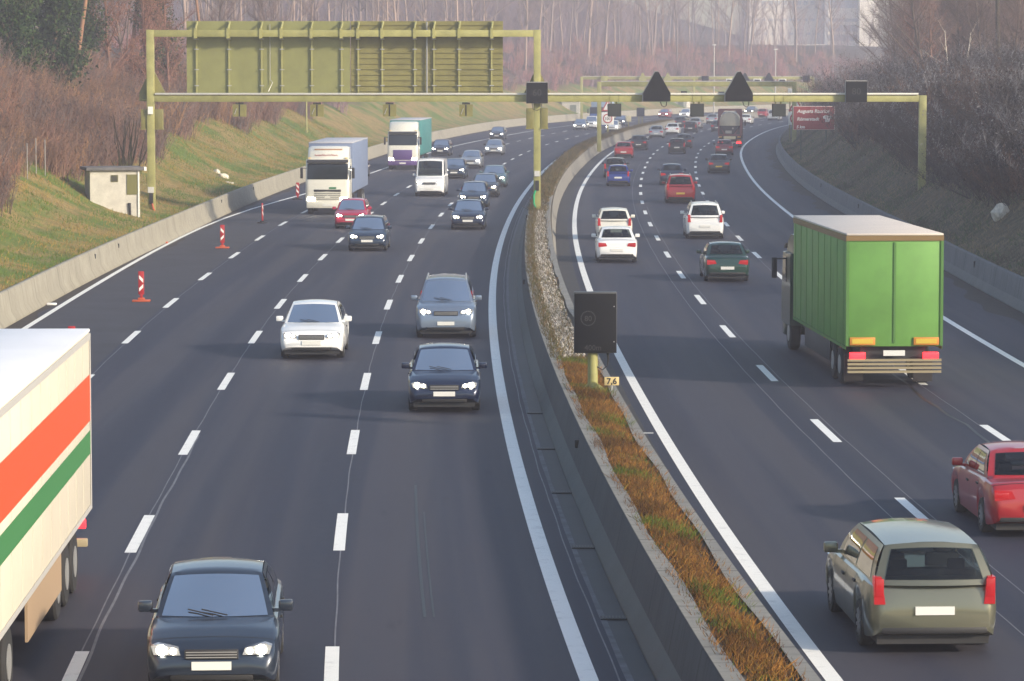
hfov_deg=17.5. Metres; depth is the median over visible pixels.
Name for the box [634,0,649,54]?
bare tree
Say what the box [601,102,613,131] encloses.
speed limit sign
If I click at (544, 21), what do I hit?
bare tree
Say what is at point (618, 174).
hatchback car
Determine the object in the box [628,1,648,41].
bare tree
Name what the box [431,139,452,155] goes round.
estate car
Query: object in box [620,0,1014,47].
sky
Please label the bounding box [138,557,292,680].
sedan car
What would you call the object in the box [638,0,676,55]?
bare tree
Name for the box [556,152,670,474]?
hard shoulder edge
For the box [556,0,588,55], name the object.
bare tree
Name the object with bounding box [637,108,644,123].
roadside display
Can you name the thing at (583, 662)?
edge lines
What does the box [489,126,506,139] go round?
hatchback car
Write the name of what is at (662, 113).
hatchback car
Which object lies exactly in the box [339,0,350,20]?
bare tree
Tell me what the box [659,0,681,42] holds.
bare tree
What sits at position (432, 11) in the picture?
bare tree
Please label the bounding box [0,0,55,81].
ivy clad tree
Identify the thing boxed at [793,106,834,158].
direction sign
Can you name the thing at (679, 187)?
sport utility car
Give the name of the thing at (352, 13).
bare tree
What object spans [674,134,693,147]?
sedan car
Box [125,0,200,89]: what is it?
russet tree
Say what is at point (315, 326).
sedan car
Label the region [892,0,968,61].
russet tree
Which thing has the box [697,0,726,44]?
bare tree
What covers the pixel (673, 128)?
sedan car
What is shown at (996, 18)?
tall trunk tree
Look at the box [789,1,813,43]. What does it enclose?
bare tree
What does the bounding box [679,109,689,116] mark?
estate car
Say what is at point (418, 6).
bare tree
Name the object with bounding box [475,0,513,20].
bare tree
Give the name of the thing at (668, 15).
bare tree
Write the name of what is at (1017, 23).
bare tree
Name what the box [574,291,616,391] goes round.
roadside display
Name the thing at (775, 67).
lamp post
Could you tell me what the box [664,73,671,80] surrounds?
gantry signal
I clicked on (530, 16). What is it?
bare tree
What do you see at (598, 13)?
bare tree
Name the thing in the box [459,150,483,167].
sedan car
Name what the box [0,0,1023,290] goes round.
ground
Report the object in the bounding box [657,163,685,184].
sedan car
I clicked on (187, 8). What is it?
bare tree
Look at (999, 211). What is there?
rock
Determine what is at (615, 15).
bare tree
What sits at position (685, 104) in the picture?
equipment hut
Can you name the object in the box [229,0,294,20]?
bare tree
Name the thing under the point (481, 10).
bare tree
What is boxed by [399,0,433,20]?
bare tree
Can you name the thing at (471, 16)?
bare tree
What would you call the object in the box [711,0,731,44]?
bare tree
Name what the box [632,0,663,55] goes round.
bare tree
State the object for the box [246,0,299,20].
bare tree
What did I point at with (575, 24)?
bare tree
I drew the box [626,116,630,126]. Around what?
route plate
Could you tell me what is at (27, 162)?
fence post
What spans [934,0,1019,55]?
bare tree
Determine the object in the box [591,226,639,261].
sedan car
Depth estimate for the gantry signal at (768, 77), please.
512.92 m
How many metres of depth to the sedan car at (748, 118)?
487.03 m
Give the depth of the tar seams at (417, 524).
59.54 m
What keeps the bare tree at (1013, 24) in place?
on the ground at (368, 120)
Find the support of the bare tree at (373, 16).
on the ground at (368, 120)
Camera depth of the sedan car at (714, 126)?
430.24 m
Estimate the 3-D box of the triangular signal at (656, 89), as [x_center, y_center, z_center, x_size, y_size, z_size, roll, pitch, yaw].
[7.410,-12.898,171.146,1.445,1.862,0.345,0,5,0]
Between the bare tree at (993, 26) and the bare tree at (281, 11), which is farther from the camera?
the bare tree at (281, 11)
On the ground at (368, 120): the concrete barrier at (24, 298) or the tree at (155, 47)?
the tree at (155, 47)
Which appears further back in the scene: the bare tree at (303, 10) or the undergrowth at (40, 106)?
the bare tree at (303, 10)
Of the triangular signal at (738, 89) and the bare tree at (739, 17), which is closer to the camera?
the triangular signal at (738, 89)
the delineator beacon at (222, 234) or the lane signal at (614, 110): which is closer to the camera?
the delineator beacon at (222, 234)
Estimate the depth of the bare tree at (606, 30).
648.77 m
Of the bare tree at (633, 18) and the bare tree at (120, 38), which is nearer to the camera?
the bare tree at (120, 38)
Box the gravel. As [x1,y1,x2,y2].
[531,201,584,357]
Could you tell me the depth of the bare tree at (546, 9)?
584.01 m
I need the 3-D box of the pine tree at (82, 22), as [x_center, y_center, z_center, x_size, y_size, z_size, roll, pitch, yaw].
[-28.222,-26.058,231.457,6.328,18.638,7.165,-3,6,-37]
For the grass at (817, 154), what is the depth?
183.21 m
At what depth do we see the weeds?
141.51 m
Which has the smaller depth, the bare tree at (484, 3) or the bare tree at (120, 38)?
the bare tree at (120, 38)
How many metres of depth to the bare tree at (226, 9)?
316.74 m
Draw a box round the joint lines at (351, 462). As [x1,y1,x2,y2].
[77,160,1023,680]
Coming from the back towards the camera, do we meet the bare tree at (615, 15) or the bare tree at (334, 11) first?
the bare tree at (615, 15)
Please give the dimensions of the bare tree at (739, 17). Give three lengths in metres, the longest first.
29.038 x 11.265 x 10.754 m
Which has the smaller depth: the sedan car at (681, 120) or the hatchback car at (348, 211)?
the hatchback car at (348, 211)
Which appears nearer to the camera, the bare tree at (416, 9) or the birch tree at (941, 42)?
the birch tree at (941, 42)
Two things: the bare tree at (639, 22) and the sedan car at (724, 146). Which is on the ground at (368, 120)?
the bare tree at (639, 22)
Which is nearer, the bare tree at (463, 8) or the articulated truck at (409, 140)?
the articulated truck at (409, 140)
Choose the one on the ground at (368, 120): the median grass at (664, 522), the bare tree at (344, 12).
the bare tree at (344, 12)
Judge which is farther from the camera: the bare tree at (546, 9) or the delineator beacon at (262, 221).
the bare tree at (546, 9)
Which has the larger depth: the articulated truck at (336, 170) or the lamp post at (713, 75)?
the lamp post at (713, 75)
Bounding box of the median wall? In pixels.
[517,109,821,680]
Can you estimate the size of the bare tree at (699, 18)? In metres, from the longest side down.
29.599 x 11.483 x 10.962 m
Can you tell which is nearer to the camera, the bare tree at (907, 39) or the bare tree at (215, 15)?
the bare tree at (907, 39)
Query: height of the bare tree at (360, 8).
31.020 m
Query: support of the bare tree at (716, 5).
on the ground at (368, 120)
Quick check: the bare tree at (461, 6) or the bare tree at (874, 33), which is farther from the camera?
the bare tree at (461, 6)
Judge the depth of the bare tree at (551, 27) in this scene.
611.55 m
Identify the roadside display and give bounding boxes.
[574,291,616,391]
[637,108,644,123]
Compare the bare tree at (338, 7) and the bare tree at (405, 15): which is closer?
the bare tree at (338, 7)
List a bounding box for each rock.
[218,173,228,178]
[990,203,1009,221]
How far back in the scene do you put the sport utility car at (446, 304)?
102.69 m
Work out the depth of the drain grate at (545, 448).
72.64 m
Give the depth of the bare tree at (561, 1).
626.26 m
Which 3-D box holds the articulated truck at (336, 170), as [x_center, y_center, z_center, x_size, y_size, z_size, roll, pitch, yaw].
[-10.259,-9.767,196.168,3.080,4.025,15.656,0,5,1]
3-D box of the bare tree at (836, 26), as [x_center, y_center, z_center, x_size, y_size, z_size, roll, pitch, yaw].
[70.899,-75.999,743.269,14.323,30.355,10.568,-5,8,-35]
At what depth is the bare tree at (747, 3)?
722.02 m
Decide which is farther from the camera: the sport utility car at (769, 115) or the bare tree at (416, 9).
the bare tree at (416, 9)
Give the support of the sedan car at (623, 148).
on the road
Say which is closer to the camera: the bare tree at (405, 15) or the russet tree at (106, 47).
the russet tree at (106, 47)
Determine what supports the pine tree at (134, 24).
on the ground at (368, 120)
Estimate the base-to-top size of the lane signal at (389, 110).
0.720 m
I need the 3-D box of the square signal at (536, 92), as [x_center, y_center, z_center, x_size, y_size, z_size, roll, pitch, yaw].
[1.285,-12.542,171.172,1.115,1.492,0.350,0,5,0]
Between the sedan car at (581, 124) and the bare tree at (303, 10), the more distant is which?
the bare tree at (303, 10)
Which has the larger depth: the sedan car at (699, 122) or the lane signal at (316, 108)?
the sedan car at (699, 122)
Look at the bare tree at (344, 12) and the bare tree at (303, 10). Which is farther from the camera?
the bare tree at (344, 12)
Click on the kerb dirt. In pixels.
(990, 304)
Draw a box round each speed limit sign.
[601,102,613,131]
[788,102,799,136]
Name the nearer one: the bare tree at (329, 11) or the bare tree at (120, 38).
the bare tree at (120, 38)
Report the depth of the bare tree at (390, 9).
490.68 m
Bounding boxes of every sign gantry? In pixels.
[140,21,926,210]
[580,76,814,118]
[597,81,796,151]
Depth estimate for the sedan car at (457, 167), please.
249.74 m
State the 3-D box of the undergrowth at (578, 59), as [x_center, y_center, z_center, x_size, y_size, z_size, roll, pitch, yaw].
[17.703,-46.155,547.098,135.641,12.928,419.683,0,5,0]
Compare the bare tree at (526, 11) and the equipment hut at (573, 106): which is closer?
the equipment hut at (573, 106)
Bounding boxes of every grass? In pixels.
[0,108,379,290]
[554,355,808,680]
[781,118,1023,275]
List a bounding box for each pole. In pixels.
[306,102,307,132]
[788,88,791,138]
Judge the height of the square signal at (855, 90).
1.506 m
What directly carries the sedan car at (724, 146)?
on the road
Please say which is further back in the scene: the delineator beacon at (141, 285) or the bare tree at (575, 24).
the bare tree at (575, 24)
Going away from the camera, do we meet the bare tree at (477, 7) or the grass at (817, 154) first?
the grass at (817, 154)
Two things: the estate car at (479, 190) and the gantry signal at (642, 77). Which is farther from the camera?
the gantry signal at (642, 77)
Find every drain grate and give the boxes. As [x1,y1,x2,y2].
[527,412,542,413]
[537,447,554,449]
[552,491,571,493]
[572,545,594,548]
[600,616,626,619]
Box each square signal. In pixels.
[526,82,547,110]
[845,80,866,109]
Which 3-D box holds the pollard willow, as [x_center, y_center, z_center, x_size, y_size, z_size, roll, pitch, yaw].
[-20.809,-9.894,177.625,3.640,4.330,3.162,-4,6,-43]
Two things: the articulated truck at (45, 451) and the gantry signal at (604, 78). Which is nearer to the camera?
the articulated truck at (45, 451)
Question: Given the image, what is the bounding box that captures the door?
[570,105,575,111]
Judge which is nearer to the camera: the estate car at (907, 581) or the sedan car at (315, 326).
the estate car at (907, 581)
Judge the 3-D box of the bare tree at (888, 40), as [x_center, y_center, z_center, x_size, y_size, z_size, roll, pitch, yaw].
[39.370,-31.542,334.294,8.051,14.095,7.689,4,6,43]
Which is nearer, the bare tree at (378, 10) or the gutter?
the gutter
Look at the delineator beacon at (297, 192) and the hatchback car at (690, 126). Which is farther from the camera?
the hatchback car at (690, 126)
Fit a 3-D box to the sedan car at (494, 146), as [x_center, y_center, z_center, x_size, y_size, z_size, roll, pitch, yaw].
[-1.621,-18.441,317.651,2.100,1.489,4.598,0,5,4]
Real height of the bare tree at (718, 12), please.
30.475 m
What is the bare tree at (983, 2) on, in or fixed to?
on the ground at (368, 120)
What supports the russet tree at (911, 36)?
on the ground at (368, 120)
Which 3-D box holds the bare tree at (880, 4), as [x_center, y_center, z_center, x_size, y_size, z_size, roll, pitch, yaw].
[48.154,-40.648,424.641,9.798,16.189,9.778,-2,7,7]
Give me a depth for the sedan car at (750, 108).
586.03 m
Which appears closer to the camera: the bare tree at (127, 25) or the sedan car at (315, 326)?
the sedan car at (315, 326)
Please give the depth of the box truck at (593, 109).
456.68 m
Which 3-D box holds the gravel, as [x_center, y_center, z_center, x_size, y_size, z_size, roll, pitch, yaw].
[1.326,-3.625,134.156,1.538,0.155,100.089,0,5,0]
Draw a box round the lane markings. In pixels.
[62,120,1009,680]
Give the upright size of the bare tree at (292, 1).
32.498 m
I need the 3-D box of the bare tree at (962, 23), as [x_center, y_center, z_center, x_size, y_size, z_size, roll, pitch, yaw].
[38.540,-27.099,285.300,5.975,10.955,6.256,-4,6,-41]
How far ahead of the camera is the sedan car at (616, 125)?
430.43 m
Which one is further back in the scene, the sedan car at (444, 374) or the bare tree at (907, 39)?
the bare tree at (907, 39)
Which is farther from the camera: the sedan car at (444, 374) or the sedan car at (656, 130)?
the sedan car at (656, 130)
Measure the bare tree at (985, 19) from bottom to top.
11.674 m
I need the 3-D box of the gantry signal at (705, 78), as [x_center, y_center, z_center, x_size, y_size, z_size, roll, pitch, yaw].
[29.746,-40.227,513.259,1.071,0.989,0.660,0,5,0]
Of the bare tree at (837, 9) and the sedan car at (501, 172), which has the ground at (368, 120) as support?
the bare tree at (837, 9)
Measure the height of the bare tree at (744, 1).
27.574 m
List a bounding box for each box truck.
[587,102,613,125]
[772,215,943,382]
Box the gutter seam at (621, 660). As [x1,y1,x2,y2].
[506,192,633,680]
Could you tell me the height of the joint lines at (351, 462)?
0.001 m
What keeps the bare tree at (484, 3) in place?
on the ground at (368, 120)
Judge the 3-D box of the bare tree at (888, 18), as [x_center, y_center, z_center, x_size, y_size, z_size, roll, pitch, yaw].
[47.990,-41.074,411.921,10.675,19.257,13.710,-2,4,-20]
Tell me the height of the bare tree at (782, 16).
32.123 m
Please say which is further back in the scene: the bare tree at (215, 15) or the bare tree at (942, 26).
the bare tree at (215, 15)
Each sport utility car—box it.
[411,273,481,336]
[586,116,596,128]
[662,173,696,202]
[680,200,724,237]
[767,109,781,120]
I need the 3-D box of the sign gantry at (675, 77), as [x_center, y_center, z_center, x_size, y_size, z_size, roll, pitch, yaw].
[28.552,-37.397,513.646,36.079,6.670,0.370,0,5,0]
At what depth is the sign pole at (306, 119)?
299.31 m
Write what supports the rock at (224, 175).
on the ground at (368, 120)
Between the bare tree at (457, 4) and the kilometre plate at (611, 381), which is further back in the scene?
the bare tree at (457, 4)
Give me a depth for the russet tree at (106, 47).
241.11 m
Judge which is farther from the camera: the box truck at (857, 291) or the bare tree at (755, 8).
the bare tree at (755, 8)
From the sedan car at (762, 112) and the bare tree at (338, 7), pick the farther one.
the sedan car at (762, 112)
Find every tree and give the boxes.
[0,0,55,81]
[3,0,48,68]
[30,0,100,94]
[65,0,112,56]
[77,0,86,49]
[79,0,155,78]
[94,0,133,58]
[96,0,134,55]
[100,0,140,51]
[109,0,171,83]
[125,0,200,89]
[128,0,186,78]
[129,0,137,74]
[161,0,255,41]
[182,0,186,41]
[186,0,188,20]
[195,0,199,20]
[201,0,243,20]
[207,0,209,20]
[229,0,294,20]
[239,0,254,20]
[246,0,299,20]
[267,1,282,19]
[284,0,313,20]
[288,0,293,20]
[291,0,326,20]
[295,0,305,20]
[297,0,325,20]
[312,0,337,20]
[326,0,335,20]
[327,0,346,20]
[328,0,344,20]
[338,0,356,20]
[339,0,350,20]
[343,0,353,20]
[346,0,370,20]
[347,0,368,20]
[356,0,395,20]
[361,0,376,20]
[364,0,385,20]
[367,0,402,20]
[379,0,399,20]
[382,0,411,19]
[390,0,417,20]
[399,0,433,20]
[400,0,434,20]
[406,0,427,20]
[415,0,436,19]
[420,0,462,20]
[426,0,464,20]
[428,0,438,20]
[431,1,450,19]
[443,0,451,20]
[443,0,478,20]
[444,0,468,20]
[447,0,477,20]
[449,0,480,20]
[458,0,494,18]
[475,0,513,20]
[479,1,488,20]
[481,0,514,20]
[513,0,537,48]
[513,0,538,68]
[524,0,539,48]
[528,0,559,37]
[529,0,577,55]
[530,0,557,48]
[536,1,554,48]
[547,0,560,43]
[555,0,564,53]
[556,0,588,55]
[565,0,585,26]
[566,0,584,38]
[583,0,604,48]
[585,0,622,48]
[586,0,618,60]
[592,0,633,54]
[593,0,606,44]
[605,0,618,46]
[605,0,631,45]
[621,1,653,48]
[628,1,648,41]
[629,0,651,41]
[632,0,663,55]
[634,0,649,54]
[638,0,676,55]
[658,0,680,50]
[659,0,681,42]
[660,0,689,43]
[663,0,683,46]
[664,0,695,64]
[669,0,690,40]
[677,0,691,39]
[680,0,699,43]
[680,0,702,41]
[690,0,709,47]
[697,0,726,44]
[704,0,731,44]
[708,0,738,59]
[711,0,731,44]
[712,0,720,43]
[735,0,745,43]
[737,0,761,52]
[739,0,758,53]
[739,0,772,46]
[741,0,752,47]
[742,0,768,44]
[749,0,776,54]
[760,0,791,48]
[768,0,789,44]
[783,0,803,61]
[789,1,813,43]
[812,0,851,59]
[814,0,832,53]
[821,0,843,56]
[840,0,936,68]
[849,0,921,67]
[856,0,902,59]
[860,0,966,70]
[862,0,965,61]
[870,0,924,66]
[878,0,927,44]
[884,0,940,58]
[891,0,946,64]
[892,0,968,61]
[912,0,994,61]
[915,18,947,63]
[917,0,978,62]
[922,0,994,54]
[928,0,994,56]
[934,0,992,56]
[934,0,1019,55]
[960,0,1015,58]
[966,0,1015,48]
[972,0,1002,45]
[973,0,1023,58]
[977,0,1023,31]
[977,0,1023,60]
[987,0,1023,51]
[987,1,1023,44]
[992,0,1023,40]
[995,0,999,57]
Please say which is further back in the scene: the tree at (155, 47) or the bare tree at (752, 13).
the bare tree at (752, 13)
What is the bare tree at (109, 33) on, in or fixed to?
on the ground at (368, 120)
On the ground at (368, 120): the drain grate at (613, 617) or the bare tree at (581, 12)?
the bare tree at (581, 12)
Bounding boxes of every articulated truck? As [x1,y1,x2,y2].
[0,329,91,680]
[300,138,367,213]
[384,117,431,168]
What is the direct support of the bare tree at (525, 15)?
on the ground at (368, 120)
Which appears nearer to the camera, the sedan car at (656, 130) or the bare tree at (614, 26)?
the sedan car at (656, 130)
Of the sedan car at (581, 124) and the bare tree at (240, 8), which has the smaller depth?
the bare tree at (240, 8)
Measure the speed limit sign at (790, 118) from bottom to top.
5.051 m
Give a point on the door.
(572, 107)
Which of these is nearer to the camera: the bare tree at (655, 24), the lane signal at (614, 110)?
the lane signal at (614, 110)
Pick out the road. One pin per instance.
(265, 475)
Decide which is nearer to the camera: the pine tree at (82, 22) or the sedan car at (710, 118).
the pine tree at (82, 22)
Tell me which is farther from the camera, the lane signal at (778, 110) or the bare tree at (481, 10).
the bare tree at (481, 10)
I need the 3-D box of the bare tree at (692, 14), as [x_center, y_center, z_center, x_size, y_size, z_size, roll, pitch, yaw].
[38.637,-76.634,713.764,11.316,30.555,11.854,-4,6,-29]
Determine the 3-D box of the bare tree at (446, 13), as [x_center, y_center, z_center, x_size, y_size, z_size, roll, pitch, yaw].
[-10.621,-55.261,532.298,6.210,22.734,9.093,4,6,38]
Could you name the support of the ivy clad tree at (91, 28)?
on the ground at (368, 120)
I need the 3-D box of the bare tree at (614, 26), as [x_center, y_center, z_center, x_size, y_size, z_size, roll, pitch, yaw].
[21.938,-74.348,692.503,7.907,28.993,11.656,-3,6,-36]
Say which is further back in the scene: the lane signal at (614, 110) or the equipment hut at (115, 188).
the lane signal at (614, 110)
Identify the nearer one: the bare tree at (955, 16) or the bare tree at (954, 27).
the bare tree at (955, 16)
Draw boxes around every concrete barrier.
[0,103,805,328]
[776,126,1023,312]
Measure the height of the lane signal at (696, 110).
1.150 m
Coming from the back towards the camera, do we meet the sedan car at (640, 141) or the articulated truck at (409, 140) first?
the sedan car at (640, 141)
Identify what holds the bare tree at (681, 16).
on the ground at (368, 120)
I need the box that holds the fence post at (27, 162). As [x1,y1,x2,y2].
[27,145,27,178]
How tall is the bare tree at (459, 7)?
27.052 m
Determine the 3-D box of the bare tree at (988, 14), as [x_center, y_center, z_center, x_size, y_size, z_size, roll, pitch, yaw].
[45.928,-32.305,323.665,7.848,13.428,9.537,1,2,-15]
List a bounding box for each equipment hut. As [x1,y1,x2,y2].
[80,166,146,216]
[562,102,579,113]
[674,102,689,107]
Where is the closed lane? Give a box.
[28,209,306,369]
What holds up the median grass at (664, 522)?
on the median wall
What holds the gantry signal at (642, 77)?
attached to the sign gantry at (675, 77)
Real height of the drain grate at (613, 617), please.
0.024 m
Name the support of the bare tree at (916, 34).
on the ground at (368, 120)
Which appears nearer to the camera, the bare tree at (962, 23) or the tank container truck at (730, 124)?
the bare tree at (962, 23)
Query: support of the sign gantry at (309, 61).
on the ground at (368, 120)
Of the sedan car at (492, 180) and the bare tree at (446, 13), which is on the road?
the sedan car at (492, 180)
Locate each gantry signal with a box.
[601,76,607,80]
[639,73,645,80]
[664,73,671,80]
[702,76,708,80]
[764,73,773,80]
[803,75,809,81]
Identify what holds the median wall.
on the road
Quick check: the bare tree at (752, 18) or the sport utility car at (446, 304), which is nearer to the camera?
the sport utility car at (446, 304)
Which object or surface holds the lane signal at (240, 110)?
hanging from the sign gantry at (309, 61)
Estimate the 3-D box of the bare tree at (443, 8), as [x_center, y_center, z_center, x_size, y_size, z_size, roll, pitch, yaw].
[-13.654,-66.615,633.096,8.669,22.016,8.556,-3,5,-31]
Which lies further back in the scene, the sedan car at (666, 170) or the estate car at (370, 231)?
the sedan car at (666, 170)
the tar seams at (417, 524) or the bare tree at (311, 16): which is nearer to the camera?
the tar seams at (417, 524)
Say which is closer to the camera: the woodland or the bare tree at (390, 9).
the bare tree at (390, 9)
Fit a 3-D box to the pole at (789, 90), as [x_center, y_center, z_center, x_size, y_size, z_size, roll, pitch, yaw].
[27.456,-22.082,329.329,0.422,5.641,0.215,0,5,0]
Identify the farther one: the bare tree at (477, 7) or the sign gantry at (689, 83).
the bare tree at (477, 7)
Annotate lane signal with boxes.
[233,102,246,116]
[310,102,323,116]
[383,102,395,116]
[459,102,472,116]
[608,102,620,116]
[690,95,703,116]
[772,95,785,116]
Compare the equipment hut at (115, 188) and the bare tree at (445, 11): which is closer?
the equipment hut at (115, 188)
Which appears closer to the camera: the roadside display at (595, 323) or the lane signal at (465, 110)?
the roadside display at (595, 323)
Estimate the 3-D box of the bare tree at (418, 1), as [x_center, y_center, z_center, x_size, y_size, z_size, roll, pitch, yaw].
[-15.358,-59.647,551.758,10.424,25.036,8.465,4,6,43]
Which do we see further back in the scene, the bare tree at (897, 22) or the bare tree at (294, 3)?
the bare tree at (294, 3)
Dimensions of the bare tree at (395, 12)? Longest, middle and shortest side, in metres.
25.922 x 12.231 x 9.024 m
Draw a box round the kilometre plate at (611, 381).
[604,377,618,390]
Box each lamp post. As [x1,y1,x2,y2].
[713,45,714,113]
[774,49,777,92]
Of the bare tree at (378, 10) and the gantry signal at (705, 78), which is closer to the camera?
the bare tree at (378, 10)
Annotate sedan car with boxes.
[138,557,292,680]
[276,299,351,357]
[401,342,486,409]
[447,158,468,178]
[448,199,488,228]
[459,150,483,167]
[469,173,501,196]
[479,165,508,186]
[483,139,504,154]
[573,119,588,129]
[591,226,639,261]
[605,120,620,131]
[613,141,635,157]
[629,135,649,149]
[649,125,665,137]
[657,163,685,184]
[665,123,681,134]
[674,116,688,125]
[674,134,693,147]
[689,118,703,128]
[696,241,749,280]
[705,154,731,172]
[706,114,717,123]
[711,120,717,131]
[713,139,734,154]
[742,114,753,123]
[744,106,757,111]
[757,108,768,116]
[951,440,1023,531]
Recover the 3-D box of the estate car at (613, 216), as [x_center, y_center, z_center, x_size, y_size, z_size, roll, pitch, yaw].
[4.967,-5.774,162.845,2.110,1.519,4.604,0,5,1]
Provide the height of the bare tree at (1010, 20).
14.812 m
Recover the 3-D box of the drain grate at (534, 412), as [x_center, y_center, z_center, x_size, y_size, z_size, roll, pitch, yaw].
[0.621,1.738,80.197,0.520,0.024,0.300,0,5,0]
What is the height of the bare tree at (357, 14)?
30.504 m
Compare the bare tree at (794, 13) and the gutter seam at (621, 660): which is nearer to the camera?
the gutter seam at (621, 660)
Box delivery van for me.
[413,157,447,195]
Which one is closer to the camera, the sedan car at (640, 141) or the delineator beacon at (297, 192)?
the delineator beacon at (297, 192)
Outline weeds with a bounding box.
[523,119,672,359]
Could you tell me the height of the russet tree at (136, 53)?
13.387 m
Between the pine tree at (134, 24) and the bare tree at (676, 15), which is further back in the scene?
the bare tree at (676, 15)
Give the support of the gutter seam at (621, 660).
on the road
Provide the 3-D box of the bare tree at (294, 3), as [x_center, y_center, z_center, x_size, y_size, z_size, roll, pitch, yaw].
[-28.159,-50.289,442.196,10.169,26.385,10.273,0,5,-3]
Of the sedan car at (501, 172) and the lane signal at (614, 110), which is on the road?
the sedan car at (501, 172)
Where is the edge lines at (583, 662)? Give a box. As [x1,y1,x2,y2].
[21,114,1023,680]
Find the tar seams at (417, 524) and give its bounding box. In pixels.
[414,362,989,616]
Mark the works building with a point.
(849, 5)
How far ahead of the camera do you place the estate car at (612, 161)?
251.51 m
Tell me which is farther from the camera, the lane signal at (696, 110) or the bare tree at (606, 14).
the bare tree at (606, 14)
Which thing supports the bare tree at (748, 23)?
on the ground at (368, 120)
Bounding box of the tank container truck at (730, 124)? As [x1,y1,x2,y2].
[717,109,745,146]
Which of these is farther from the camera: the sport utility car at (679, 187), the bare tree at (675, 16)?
the bare tree at (675, 16)
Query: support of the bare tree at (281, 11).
on the ground at (368, 120)
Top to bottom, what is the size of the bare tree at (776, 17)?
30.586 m
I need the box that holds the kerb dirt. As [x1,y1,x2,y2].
[5,112,1023,328]
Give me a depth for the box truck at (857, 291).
86.30 m
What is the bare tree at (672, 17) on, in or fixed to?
on the ground at (368, 120)
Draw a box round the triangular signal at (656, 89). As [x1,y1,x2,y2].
[642,71,670,106]
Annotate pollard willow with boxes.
[95,115,158,180]
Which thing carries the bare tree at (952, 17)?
on the ground at (368, 120)
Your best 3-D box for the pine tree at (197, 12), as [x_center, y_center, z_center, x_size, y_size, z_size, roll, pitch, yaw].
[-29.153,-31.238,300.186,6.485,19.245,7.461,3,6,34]
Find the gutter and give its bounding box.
[508,198,655,680]
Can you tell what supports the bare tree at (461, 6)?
on the ground at (368, 120)
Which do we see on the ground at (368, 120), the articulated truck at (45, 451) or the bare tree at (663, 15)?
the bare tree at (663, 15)
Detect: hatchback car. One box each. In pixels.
[332,198,371,227]
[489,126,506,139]
[604,164,632,185]
[614,115,627,125]
[658,109,671,117]
[667,138,687,153]
[684,121,698,132]
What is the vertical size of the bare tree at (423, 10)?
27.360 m
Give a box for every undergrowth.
[0,34,313,216]
[35,5,865,114]
[794,29,1023,205]
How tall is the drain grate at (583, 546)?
0.024 m
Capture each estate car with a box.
[346,214,391,249]
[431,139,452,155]
[456,181,491,206]
[592,207,634,237]
[602,157,628,176]
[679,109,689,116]
[823,518,995,644]
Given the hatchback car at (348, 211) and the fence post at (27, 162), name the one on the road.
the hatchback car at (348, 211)
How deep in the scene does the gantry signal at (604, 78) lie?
512.92 m
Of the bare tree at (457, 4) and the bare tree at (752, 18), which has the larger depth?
the bare tree at (752, 18)
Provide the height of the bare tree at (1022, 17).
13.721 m
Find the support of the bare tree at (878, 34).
on the ground at (368, 120)
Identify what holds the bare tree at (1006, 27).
on the ground at (368, 120)
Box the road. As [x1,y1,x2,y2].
[9,111,1023,680]
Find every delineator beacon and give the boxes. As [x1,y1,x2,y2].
[132,271,150,301]
[215,225,228,247]
[257,203,267,222]
[292,183,302,199]
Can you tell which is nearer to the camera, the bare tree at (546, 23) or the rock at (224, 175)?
the rock at (224, 175)
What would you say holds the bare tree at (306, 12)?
on the ground at (368, 120)
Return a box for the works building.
[742,0,878,46]
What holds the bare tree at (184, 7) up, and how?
on the ground at (368, 120)
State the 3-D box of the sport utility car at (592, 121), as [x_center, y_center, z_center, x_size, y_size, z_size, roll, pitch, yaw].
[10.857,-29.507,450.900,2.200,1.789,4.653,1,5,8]
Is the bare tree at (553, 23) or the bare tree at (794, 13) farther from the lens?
the bare tree at (794, 13)
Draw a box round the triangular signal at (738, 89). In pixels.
[724,71,752,106]
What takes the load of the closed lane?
on the road
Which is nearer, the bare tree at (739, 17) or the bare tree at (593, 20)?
the bare tree at (593, 20)
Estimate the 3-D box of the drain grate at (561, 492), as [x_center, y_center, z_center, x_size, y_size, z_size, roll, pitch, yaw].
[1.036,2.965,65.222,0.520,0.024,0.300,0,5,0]
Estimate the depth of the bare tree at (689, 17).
816.45 m
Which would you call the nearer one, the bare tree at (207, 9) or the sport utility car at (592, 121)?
the bare tree at (207, 9)
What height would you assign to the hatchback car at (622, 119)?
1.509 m
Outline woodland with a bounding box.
[126,0,884,53]
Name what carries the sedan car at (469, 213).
on the road

